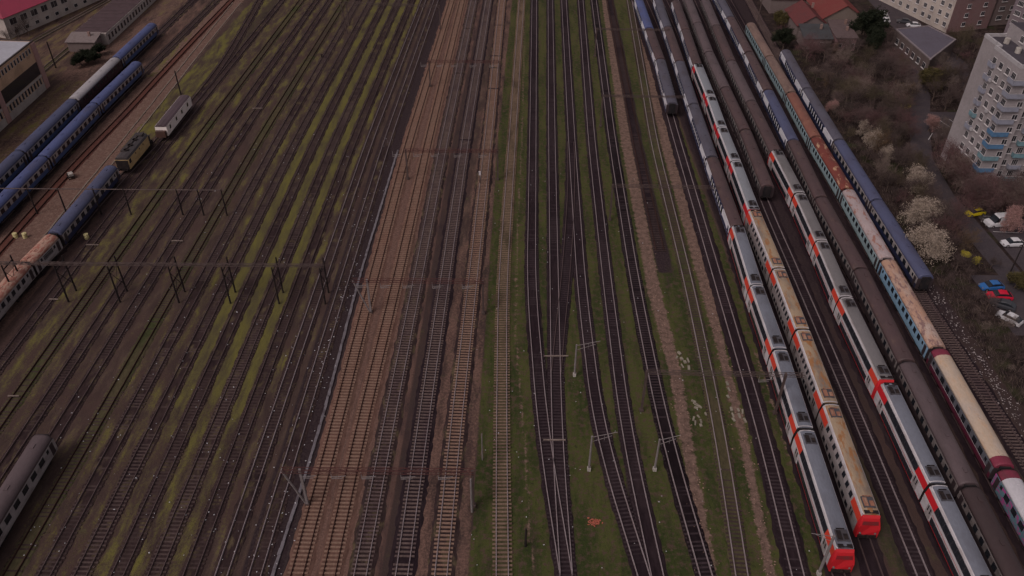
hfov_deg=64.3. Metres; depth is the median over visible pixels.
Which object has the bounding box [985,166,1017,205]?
bare tree
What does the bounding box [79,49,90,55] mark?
dark bush
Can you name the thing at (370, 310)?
track portal
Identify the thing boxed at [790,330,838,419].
double deck coach
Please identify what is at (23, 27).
bare tree
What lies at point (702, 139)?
passenger coach
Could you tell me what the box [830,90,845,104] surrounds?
bare tree
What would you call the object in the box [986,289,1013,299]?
parked car
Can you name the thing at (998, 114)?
window
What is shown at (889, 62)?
bare tree
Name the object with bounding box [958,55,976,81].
bare tree
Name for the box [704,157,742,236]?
passenger coach
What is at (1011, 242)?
parked car
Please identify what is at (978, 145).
window
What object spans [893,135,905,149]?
bare tree
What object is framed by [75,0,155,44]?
long shed
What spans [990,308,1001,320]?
bare bush
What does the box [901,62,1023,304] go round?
access road
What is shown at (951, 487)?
door
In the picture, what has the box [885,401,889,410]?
window
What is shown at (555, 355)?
plank
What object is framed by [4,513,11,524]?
window
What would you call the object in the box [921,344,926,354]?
door
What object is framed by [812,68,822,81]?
bare tree
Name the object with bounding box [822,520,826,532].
window
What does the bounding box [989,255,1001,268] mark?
bare bush
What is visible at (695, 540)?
railway track
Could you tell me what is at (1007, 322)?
bare bush
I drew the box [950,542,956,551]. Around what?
window
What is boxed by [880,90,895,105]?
bare tree
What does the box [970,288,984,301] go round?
bare bush
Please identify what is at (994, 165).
window
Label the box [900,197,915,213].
bare tree
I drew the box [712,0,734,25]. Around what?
passenger coach
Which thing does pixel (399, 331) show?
overhead line
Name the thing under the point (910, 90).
bare tree
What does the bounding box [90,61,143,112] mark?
passenger coach
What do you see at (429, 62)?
track portal
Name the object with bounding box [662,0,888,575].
railway track
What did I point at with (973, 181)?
bare tree
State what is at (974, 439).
window
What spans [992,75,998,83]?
window
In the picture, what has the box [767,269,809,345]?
double deck coach
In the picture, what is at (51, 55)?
catenary mast
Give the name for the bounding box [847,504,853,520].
door
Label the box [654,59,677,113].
passenger coach
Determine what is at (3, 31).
bare tree
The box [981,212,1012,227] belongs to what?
parked car
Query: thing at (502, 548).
railway track
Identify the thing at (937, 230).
undergrowth
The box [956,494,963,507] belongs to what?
door
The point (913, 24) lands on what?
parked car
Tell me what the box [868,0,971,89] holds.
street
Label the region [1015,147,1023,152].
window
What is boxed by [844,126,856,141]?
bare tree
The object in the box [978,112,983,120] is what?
window
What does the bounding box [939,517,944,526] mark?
window
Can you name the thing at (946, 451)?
passenger coach
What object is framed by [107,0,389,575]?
railway track
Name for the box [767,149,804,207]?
double deck coach
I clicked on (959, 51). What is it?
bare tree
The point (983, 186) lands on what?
bare tree
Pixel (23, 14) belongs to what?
window
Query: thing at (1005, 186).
bare tree
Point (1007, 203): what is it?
bare tree
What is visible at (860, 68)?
bare tree
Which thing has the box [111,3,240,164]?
platform kerb
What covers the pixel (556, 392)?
railway track
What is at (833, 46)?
bare tree
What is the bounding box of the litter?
[23,139,809,573]
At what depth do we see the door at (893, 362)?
127.44 m
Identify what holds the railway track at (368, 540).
on the ground at (658, 270)
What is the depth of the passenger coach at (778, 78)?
212.89 m
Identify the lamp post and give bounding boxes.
[1010,243,1023,270]
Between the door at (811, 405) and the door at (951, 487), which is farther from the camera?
the door at (811, 405)
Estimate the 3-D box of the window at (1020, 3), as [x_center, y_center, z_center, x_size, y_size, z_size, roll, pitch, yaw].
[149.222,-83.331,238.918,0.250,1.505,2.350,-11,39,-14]
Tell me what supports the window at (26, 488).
in the passenger coach at (26, 473)
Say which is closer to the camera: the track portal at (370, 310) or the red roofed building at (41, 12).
the track portal at (370, 310)
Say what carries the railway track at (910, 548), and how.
on the ground at (658, 270)
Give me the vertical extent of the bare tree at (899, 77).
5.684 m
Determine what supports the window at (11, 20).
in the red roofed building at (41, 12)
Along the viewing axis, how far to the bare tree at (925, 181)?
169.01 m
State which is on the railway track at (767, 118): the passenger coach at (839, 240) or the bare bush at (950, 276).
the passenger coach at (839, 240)
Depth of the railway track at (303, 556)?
132.17 m
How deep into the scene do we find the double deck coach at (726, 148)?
181.30 m
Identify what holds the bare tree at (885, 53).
on the ground at (658, 270)
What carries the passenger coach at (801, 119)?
on the railway track at (990, 493)
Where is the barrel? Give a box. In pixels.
[21,232,27,238]
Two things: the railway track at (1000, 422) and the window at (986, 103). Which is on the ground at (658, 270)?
the railway track at (1000, 422)
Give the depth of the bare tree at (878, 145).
182.81 m
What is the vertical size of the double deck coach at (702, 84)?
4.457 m
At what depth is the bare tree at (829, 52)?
226.18 m
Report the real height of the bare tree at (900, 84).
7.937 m
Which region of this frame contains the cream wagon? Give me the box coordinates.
[155,95,191,137]
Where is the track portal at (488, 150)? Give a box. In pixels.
[392,148,498,180]
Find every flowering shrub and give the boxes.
[961,249,970,256]
[971,256,981,264]
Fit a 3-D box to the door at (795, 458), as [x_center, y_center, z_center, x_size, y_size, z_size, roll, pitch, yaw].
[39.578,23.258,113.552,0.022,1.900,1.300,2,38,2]
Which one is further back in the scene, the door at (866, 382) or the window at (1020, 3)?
the window at (1020, 3)
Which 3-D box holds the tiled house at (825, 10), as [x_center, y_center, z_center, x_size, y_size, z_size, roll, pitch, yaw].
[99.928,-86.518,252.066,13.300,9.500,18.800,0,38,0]
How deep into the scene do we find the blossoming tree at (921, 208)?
159.51 m
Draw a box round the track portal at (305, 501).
[279,467,475,507]
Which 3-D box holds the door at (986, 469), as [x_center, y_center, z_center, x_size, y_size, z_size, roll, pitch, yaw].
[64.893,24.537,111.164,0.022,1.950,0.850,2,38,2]
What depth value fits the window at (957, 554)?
98.88 m
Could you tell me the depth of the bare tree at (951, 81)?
211.94 m
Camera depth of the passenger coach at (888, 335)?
134.21 m
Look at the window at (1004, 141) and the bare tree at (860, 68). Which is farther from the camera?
the bare tree at (860, 68)
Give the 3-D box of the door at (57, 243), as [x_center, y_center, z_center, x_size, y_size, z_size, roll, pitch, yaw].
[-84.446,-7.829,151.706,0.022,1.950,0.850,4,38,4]
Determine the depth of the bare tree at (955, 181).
173.32 m
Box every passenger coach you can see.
[0,151,27,191]
[0,156,51,225]
[0,264,35,321]
[0,434,57,548]
[15,99,80,161]
[20,234,62,273]
[38,103,101,166]
[48,165,120,245]
[69,57,122,108]
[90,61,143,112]
[112,23,158,67]
[634,0,653,36]
[644,28,664,67]
[652,0,671,34]
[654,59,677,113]
[662,26,683,69]
[671,0,689,37]
[674,61,698,113]
[680,29,700,73]
[682,0,701,30]
[687,104,717,166]
[692,22,713,60]
[700,0,719,33]
[703,52,729,96]
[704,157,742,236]
[711,25,735,69]
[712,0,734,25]
[719,87,750,139]
[725,17,752,61]
[725,60,755,110]
[738,130,773,197]
[743,52,772,99]
[744,100,779,160]
[745,22,773,65]
[761,90,798,149]
[764,56,795,101]
[779,49,811,97]
[784,92,820,146]
[785,140,826,206]
[800,88,843,149]
[808,137,853,199]
[812,197,867,279]
[831,140,882,210]
[839,189,893,269]
[850,268,914,373]
[868,200,933,289]
[877,259,945,358]
[894,362,979,496]
[926,348,1014,479]
[955,486,1023,575]
[991,469,1023,548]
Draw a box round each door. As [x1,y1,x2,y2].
[29,269,34,279]
[49,442,55,455]
[56,241,60,250]
[793,447,798,462]
[810,399,814,411]
[818,420,823,435]
[821,537,826,554]
[836,312,840,323]
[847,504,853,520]
[865,376,870,388]
[876,399,882,412]
[890,358,895,369]
[895,369,900,380]
[911,475,918,490]
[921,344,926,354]
[924,503,932,519]
[927,355,932,366]
[949,479,955,492]
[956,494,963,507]
[984,461,991,474]
[992,476,999,490]
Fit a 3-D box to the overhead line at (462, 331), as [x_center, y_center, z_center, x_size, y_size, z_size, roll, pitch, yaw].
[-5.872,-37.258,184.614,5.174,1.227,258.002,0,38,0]
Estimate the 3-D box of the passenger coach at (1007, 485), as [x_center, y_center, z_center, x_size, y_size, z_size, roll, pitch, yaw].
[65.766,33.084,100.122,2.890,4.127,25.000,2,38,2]
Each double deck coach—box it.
[691,63,715,108]
[704,96,726,139]
[714,127,740,174]
[727,161,759,223]
[727,225,762,300]
[744,210,784,283]
[745,285,786,365]
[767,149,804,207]
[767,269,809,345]
[767,350,813,444]
[790,193,827,255]
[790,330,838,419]
[791,430,854,572]
[810,241,852,312]
[816,404,880,538]
[833,297,893,398]
[873,382,946,499]
[919,485,991,575]
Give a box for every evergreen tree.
[770,26,795,49]
[848,4,890,45]
[864,26,886,49]
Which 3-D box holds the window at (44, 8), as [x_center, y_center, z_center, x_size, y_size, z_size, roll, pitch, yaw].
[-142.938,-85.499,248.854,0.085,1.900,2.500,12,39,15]
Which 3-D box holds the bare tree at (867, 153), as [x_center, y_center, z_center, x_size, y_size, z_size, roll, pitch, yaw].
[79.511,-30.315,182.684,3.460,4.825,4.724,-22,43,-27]
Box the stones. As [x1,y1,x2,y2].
[643,245,775,574]
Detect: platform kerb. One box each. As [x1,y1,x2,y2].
[40,2,232,239]
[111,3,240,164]
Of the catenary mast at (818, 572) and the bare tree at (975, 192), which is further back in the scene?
the bare tree at (975, 192)
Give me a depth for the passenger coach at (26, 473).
107.29 m
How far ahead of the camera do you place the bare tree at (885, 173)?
174.29 m
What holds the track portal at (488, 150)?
on the ground at (658, 270)
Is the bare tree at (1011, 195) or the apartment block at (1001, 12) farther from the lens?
the apartment block at (1001, 12)
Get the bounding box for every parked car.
[896,18,910,22]
[906,22,920,26]
[965,207,985,217]
[978,280,1004,291]
[981,212,1012,227]
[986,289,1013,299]
[990,297,1016,311]
[996,311,1023,326]
[1000,237,1023,247]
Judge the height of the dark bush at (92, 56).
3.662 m
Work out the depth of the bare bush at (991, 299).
140.63 m
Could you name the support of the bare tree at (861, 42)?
on the ground at (658, 270)
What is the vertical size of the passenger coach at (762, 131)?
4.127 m
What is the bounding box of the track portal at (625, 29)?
[594,28,667,56]
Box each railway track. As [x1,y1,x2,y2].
[0,0,198,192]
[0,0,221,230]
[0,0,234,256]
[0,0,285,375]
[0,0,305,434]
[0,0,320,486]
[0,0,348,575]
[15,0,264,301]
[32,0,111,42]
[34,0,361,575]
[43,47,69,71]
[48,0,333,446]
[70,0,375,575]
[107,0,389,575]
[143,0,402,575]
[180,0,415,575]
[211,0,427,575]
[245,0,440,575]
[283,0,456,575]
[315,0,467,575]
[347,0,478,575]
[387,0,493,575]
[427,0,507,575]
[492,0,524,575]
[524,0,573,575]
[546,0,577,575]
[549,141,576,371]
[560,0,650,575]
[576,0,667,575]
[590,0,716,575]
[606,0,666,250]
[626,0,750,575]
[630,0,811,575]
[644,0,850,575]
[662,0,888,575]
[679,0,935,575]
[693,0,952,575]
[710,0,955,499]
[726,0,1023,565]
[743,0,1023,477]
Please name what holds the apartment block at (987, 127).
on the ground at (658, 270)
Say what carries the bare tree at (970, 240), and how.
on the ground at (658, 270)
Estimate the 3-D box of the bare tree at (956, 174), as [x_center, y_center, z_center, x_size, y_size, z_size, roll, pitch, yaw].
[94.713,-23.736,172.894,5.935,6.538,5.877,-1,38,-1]
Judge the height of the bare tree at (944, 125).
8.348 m
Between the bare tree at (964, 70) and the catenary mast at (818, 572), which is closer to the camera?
the catenary mast at (818, 572)
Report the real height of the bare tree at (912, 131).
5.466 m
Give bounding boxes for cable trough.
[271,150,398,575]
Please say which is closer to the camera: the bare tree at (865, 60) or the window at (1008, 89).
the window at (1008, 89)
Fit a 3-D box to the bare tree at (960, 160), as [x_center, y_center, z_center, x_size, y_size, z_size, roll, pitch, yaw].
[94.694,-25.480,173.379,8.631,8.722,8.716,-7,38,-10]
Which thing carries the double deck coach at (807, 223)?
on the railway track at (920, 511)
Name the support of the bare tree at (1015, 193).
on the ground at (658, 270)
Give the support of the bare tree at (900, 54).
on the ground at (658, 270)
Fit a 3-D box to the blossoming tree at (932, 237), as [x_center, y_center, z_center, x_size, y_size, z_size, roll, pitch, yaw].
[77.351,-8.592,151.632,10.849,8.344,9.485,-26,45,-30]
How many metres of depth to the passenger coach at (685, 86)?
207.86 m
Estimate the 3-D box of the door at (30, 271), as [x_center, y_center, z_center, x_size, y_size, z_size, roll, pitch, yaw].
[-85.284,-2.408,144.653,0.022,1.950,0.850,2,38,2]
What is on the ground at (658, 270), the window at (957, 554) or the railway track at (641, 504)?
the railway track at (641, 504)
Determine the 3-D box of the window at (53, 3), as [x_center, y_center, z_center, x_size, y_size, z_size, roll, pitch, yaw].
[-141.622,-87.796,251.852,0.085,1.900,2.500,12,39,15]
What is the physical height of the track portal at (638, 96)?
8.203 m
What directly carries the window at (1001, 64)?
in the apartment block at (987, 127)
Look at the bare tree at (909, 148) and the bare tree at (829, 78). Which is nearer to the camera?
the bare tree at (909, 148)
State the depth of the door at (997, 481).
108.95 m
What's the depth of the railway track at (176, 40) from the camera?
214.46 m
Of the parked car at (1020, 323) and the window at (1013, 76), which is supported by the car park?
the parked car at (1020, 323)
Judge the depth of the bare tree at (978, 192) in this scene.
163.49 m
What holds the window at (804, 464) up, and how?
in the double deck coach at (824, 505)
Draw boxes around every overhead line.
[282,1,445,575]
[349,1,468,574]
[394,1,484,574]
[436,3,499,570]
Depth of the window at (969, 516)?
104.25 m
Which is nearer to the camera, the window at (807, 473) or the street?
the window at (807, 473)
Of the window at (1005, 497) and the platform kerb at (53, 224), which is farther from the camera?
the platform kerb at (53, 224)
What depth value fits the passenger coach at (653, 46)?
228.87 m
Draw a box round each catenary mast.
[46,42,56,67]
[174,71,180,94]
[470,478,472,512]
[481,434,482,459]
[524,528,526,546]
[573,341,598,376]
[587,432,616,471]
[653,435,680,471]
[811,533,834,575]
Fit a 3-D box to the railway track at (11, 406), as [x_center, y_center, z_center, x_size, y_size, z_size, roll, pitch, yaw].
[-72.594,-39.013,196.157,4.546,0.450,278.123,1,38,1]
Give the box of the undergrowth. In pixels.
[767,31,1023,403]
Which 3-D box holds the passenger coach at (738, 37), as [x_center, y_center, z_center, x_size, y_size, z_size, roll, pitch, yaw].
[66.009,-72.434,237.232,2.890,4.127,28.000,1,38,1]
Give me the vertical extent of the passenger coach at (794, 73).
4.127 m
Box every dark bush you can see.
[69,51,85,65]
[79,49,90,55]
[84,50,101,63]
[91,42,106,55]
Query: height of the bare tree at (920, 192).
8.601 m
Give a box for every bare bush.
[944,272,955,284]
[951,252,974,270]
[964,253,986,271]
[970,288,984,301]
[981,290,999,310]
[981,321,991,330]
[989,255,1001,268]
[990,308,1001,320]
[999,312,1019,329]
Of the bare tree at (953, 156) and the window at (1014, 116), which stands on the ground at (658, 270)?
the bare tree at (953, 156)
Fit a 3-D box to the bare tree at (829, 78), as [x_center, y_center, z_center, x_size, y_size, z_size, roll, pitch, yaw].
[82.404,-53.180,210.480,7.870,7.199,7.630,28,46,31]
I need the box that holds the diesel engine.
[115,132,152,170]
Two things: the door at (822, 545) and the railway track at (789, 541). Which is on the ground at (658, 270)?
the railway track at (789, 541)
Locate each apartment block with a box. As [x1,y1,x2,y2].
[880,0,996,32]
[940,22,1023,193]
[988,0,1015,25]
[1004,0,1023,32]
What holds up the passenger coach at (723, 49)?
on the railway track at (920, 511)
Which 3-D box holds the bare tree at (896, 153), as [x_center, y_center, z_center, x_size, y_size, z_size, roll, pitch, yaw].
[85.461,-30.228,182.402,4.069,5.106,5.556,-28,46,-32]
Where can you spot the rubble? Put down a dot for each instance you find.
(984, 364)
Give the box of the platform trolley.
[66,171,74,178]
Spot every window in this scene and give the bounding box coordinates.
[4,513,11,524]
[9,17,17,24]
[13,499,20,509]
[19,12,27,20]
[22,484,28,495]
[30,8,37,16]
[30,471,36,481]
[38,458,44,468]
[40,4,47,11]
[50,0,57,7]
[800,451,804,462]
[803,460,807,471]
[806,469,810,480]
[809,479,813,490]
[812,489,816,500]
[815,499,820,510]
[818,509,823,520]
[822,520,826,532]
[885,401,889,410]
[888,409,893,418]
[892,417,897,426]
[896,425,901,434]
[900,433,905,442]
[904,442,909,451]
[908,450,913,460]
[911,459,917,469]
[935,509,940,518]
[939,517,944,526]
[942,525,948,534]
[947,533,952,543]
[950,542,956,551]
[955,550,960,560]
[959,559,965,569]
[963,130,968,138]
[963,568,969,575]
[967,512,971,521]
[968,136,974,144]
[972,435,976,444]
[972,524,977,533]
[973,124,978,132]
[974,142,980,150]
[977,445,982,455]
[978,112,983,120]
[978,536,983,545]
[979,130,985,138]
[982,100,988,108]
[984,118,990,126]
[985,548,990,558]
[987,87,993,96]
[988,105,994,114]
[991,163,997,168]
[991,562,996,571]
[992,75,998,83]
[994,93,1000,102]
[995,110,1000,118]
[996,151,1002,157]
[997,62,1003,70]
[998,80,1005,89]
[1001,139,1007,145]
[1003,67,1010,76]
[1003,493,1009,503]
[1006,85,1011,92]
[1006,127,1012,132]
[1010,159,1018,164]
[1010,507,1016,517]
[1011,71,1016,79]
[1011,114,1017,120]
[1013,10,1020,16]
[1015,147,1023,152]
[1016,102,1022,107]
[1017,0,1023,7]
[1018,520,1023,531]
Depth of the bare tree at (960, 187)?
171.36 m
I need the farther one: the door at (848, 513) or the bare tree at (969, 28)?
the bare tree at (969, 28)
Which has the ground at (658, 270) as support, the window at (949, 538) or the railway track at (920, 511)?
the railway track at (920, 511)
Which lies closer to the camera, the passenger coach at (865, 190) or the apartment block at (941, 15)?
the passenger coach at (865, 190)
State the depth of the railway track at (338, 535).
132.62 m
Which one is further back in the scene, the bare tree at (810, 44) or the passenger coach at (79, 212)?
the bare tree at (810, 44)
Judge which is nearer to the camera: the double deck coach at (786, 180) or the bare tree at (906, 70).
the double deck coach at (786, 180)
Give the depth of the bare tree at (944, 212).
161.06 m
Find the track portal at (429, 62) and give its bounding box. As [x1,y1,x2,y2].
[421,60,499,87]
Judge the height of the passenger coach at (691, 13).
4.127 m
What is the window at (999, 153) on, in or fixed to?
in the apartment block at (987, 127)
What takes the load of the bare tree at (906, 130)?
on the ground at (658, 270)
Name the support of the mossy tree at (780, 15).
on the ground at (658, 270)
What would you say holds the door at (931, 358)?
in the passenger coach at (991, 456)
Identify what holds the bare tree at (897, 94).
on the ground at (658, 270)
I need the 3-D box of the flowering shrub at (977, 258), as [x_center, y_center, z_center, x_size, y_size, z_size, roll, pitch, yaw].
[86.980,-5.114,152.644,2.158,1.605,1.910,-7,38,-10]
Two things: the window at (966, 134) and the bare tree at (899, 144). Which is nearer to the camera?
the window at (966, 134)
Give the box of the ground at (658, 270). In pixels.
[0,0,1023,575]
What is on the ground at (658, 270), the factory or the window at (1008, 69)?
the factory
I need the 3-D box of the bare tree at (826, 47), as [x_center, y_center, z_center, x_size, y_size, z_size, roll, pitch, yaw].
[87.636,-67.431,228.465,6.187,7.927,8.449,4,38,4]
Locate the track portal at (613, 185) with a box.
[608,184,720,220]
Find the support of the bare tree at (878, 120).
on the ground at (658, 270)
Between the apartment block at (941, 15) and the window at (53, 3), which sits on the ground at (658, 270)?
the apartment block at (941, 15)
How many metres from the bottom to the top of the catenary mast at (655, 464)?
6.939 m
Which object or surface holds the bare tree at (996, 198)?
on the ground at (658, 270)
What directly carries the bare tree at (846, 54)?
on the ground at (658, 270)
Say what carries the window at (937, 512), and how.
in the double deck coach at (961, 552)
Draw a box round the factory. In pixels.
[0,39,49,130]
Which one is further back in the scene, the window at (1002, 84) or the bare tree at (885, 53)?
the bare tree at (885, 53)
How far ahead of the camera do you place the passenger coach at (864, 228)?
156.03 m
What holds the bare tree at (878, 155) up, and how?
on the ground at (658, 270)
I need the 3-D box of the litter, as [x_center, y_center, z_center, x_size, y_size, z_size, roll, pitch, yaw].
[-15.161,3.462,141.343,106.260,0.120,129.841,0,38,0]
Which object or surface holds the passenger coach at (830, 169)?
on the railway track at (990, 493)
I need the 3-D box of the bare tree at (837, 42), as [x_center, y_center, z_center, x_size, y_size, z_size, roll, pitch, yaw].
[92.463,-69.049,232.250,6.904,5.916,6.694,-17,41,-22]
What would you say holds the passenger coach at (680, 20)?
on the railway track at (869, 554)
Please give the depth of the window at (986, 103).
167.02 m
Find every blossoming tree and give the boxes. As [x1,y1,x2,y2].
[825,100,839,113]
[855,119,872,136]
[861,127,885,152]
[878,143,894,163]
[896,195,945,227]
[903,163,933,195]
[903,221,956,266]
[924,114,942,131]
[999,203,1023,232]
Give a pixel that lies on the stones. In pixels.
(728, 424)
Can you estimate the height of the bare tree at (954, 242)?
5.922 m
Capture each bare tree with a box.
[0,28,13,39]
[4,22,23,39]
[15,14,32,36]
[793,32,825,60]
[796,35,808,55]
[799,59,810,69]
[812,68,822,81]
[816,69,843,94]
[817,33,834,61]
[819,59,834,82]
[822,39,839,57]
[823,38,843,54]
[823,45,835,63]
[823,75,846,92]
[828,103,845,121]
[829,57,848,73]
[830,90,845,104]
[831,47,854,66]
[834,32,863,56]
[834,64,860,91]
[835,48,854,59]
[835,74,861,105]
[840,87,865,110]
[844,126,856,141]
[845,72,874,100]
[848,104,872,128]
[849,74,873,92]
[850,103,888,130]
[853,33,870,52]
[853,61,877,81]
[856,55,871,75]
[858,97,876,111]
[858,121,870,137]
[859,142,875,162]
[860,82,883,105]
[865,57,888,81]
[866,62,882,75]
[866,129,892,157]
[868,78,885,87]
[868,112,889,127]
[870,147,885,168]
[871,112,895,147]
[872,44,902,73]
[872,156,891,171]
[873,115,895,139]
[874,163,900,185]
[876,165,889,176]
[878,131,900,148]
[880,53,902,76]
[880,70,897,84]
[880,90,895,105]
[881,38,896,54]
[883,25,900,49]
[884,47,911,67]
[887,59,909,79]
[887,121,911,143]
[888,83,923,100]
[888,144,904,162]
[889,76,915,104]
[890,145,916,172]
[892,72,910,87]
[892,107,922,133]
[893,90,917,115]
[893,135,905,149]
[893,189,913,206]
[895,58,919,85]
[896,57,912,75]
[900,177,920,198]
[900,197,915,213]
[901,121,910,140]
[902,141,918,162]
[905,147,931,170]
[906,120,924,140]
[907,181,931,205]
[907,217,924,232]
[909,79,922,93]
[912,172,930,197]
[918,185,933,199]
[919,191,950,224]
[920,196,957,229]
[921,68,953,94]
[923,75,946,100]
[924,128,948,149]
[926,186,954,211]
[926,209,971,246]
[928,136,960,171]
[931,143,963,174]
[932,115,952,139]
[932,124,946,142]
[933,52,955,71]
[933,143,972,182]
[934,199,959,228]
[936,151,976,181]
[939,86,960,110]
[940,147,978,186]
[943,24,958,35]
[943,63,961,83]
[943,76,959,92]
[944,83,960,102]
[944,163,967,182]
[944,231,974,255]
[946,152,974,178]
[947,27,961,39]
[947,62,970,77]
[947,75,969,98]
[948,168,963,190]
[949,160,975,192]
[949,196,978,221]
[949,225,982,251]
[950,44,969,59]
[951,202,974,229]
[954,24,975,42]
[954,168,995,193]
[954,175,1009,213]
[955,61,970,83]
[955,167,982,198]
[955,172,1008,209]
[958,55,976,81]
[959,178,1001,204]
[960,170,984,199]
[962,169,1006,211]
[967,171,1010,212]
[970,30,990,50]
[974,178,1014,208]
[976,34,983,46]
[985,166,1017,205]
[991,173,1017,208]
[992,177,1023,212]
[995,189,1023,206]
[996,189,1021,211]
[998,177,1023,206]
[1001,180,1023,207]
[1003,164,1023,191]
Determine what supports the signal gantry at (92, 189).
on the ground at (658, 270)
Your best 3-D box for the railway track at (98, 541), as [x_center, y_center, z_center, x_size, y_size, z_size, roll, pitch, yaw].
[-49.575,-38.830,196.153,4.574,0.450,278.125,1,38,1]
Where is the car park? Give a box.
[923,112,1023,335]
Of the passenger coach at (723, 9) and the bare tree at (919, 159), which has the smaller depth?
the bare tree at (919, 159)
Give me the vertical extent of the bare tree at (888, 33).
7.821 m
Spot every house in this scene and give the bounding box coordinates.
[64,31,102,51]
[760,0,805,12]
[784,0,827,36]
[797,23,833,48]
[806,0,861,33]
[829,26,857,50]
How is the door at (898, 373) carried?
in the passenger coach at (946, 451)
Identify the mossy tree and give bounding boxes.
[772,9,789,25]
[917,65,948,92]
[1006,270,1023,289]
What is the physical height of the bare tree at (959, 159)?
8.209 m
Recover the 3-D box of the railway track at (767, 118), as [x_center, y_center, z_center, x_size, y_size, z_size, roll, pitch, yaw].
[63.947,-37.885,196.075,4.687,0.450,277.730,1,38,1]
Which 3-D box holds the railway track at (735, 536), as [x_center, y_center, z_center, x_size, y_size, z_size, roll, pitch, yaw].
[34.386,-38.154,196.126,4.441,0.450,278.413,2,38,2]
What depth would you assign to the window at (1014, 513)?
104.88 m
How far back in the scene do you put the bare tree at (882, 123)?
190.60 m
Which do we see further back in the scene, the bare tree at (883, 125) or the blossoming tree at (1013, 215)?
the bare tree at (883, 125)
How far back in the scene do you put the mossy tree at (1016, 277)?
145.19 m
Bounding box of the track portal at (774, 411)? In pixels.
[639,369,804,414]
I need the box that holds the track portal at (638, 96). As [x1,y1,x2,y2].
[599,94,683,126]
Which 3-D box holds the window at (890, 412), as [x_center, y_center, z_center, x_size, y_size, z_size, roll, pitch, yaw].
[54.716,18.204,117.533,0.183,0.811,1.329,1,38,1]
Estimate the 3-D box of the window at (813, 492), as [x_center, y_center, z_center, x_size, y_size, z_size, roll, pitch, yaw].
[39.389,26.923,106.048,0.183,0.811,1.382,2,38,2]
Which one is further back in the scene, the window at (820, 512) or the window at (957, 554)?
the window at (820, 512)
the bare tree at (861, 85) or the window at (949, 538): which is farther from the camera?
the bare tree at (861, 85)
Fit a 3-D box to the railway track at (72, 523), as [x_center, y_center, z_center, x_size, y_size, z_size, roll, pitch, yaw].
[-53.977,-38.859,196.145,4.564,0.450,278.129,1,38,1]
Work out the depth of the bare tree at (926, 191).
167.28 m
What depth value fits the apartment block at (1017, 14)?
240.62 m
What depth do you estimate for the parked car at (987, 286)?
146.13 m
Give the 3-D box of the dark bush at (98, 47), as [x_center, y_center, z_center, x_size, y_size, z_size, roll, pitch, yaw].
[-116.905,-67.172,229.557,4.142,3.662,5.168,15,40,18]
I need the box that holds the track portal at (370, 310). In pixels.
[352,278,484,314]
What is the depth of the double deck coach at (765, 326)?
133.34 m
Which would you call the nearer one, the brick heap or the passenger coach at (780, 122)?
the brick heap
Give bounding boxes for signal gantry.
[0,188,227,215]
[0,255,329,304]
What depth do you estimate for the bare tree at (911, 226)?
159.63 m
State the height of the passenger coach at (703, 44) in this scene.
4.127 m
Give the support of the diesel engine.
on the railway track at (235, 43)
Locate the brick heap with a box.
[587,517,602,526]
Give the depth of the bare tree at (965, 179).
169.04 m
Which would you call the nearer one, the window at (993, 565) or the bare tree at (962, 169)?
the window at (993, 565)
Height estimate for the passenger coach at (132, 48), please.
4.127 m
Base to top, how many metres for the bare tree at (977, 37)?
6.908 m
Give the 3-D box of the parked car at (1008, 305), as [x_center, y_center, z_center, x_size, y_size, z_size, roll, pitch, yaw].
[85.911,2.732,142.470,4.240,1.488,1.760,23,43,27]
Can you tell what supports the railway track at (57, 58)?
on the ground at (658, 270)
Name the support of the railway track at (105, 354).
on the ground at (658, 270)
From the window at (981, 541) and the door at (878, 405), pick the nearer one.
the window at (981, 541)
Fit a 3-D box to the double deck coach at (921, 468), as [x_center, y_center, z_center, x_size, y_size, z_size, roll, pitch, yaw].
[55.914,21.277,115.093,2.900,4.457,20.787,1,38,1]
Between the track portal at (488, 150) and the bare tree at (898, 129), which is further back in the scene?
the bare tree at (898, 129)
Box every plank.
[543,439,565,440]
[544,355,567,356]
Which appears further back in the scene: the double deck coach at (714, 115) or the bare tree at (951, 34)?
the bare tree at (951, 34)
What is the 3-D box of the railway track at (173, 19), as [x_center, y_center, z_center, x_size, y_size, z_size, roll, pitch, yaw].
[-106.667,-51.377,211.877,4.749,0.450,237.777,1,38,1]
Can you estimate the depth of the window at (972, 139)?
171.99 m
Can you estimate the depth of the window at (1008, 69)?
160.00 m
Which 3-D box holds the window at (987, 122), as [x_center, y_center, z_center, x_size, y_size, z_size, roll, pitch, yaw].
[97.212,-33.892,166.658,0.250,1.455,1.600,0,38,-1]
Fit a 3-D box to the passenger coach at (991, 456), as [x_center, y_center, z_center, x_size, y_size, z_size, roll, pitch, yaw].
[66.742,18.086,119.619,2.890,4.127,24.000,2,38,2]
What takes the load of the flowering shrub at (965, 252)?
on the ground at (658, 270)
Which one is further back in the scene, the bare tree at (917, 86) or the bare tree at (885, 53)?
the bare tree at (885, 53)
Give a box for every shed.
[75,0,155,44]
[827,19,855,30]
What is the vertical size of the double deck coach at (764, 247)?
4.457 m
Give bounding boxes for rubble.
[929,289,1021,435]
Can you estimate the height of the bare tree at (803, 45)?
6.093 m
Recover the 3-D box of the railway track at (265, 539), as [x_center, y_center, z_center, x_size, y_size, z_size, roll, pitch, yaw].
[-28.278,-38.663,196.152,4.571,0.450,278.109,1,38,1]
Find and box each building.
[0,0,98,38]
[891,25,955,73]
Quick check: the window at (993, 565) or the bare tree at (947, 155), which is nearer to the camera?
the window at (993, 565)
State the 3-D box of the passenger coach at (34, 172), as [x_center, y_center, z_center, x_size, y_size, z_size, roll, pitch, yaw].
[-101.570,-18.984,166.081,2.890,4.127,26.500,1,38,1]
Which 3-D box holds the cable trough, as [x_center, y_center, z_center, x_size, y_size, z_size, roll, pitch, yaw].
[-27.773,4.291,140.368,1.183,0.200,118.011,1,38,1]

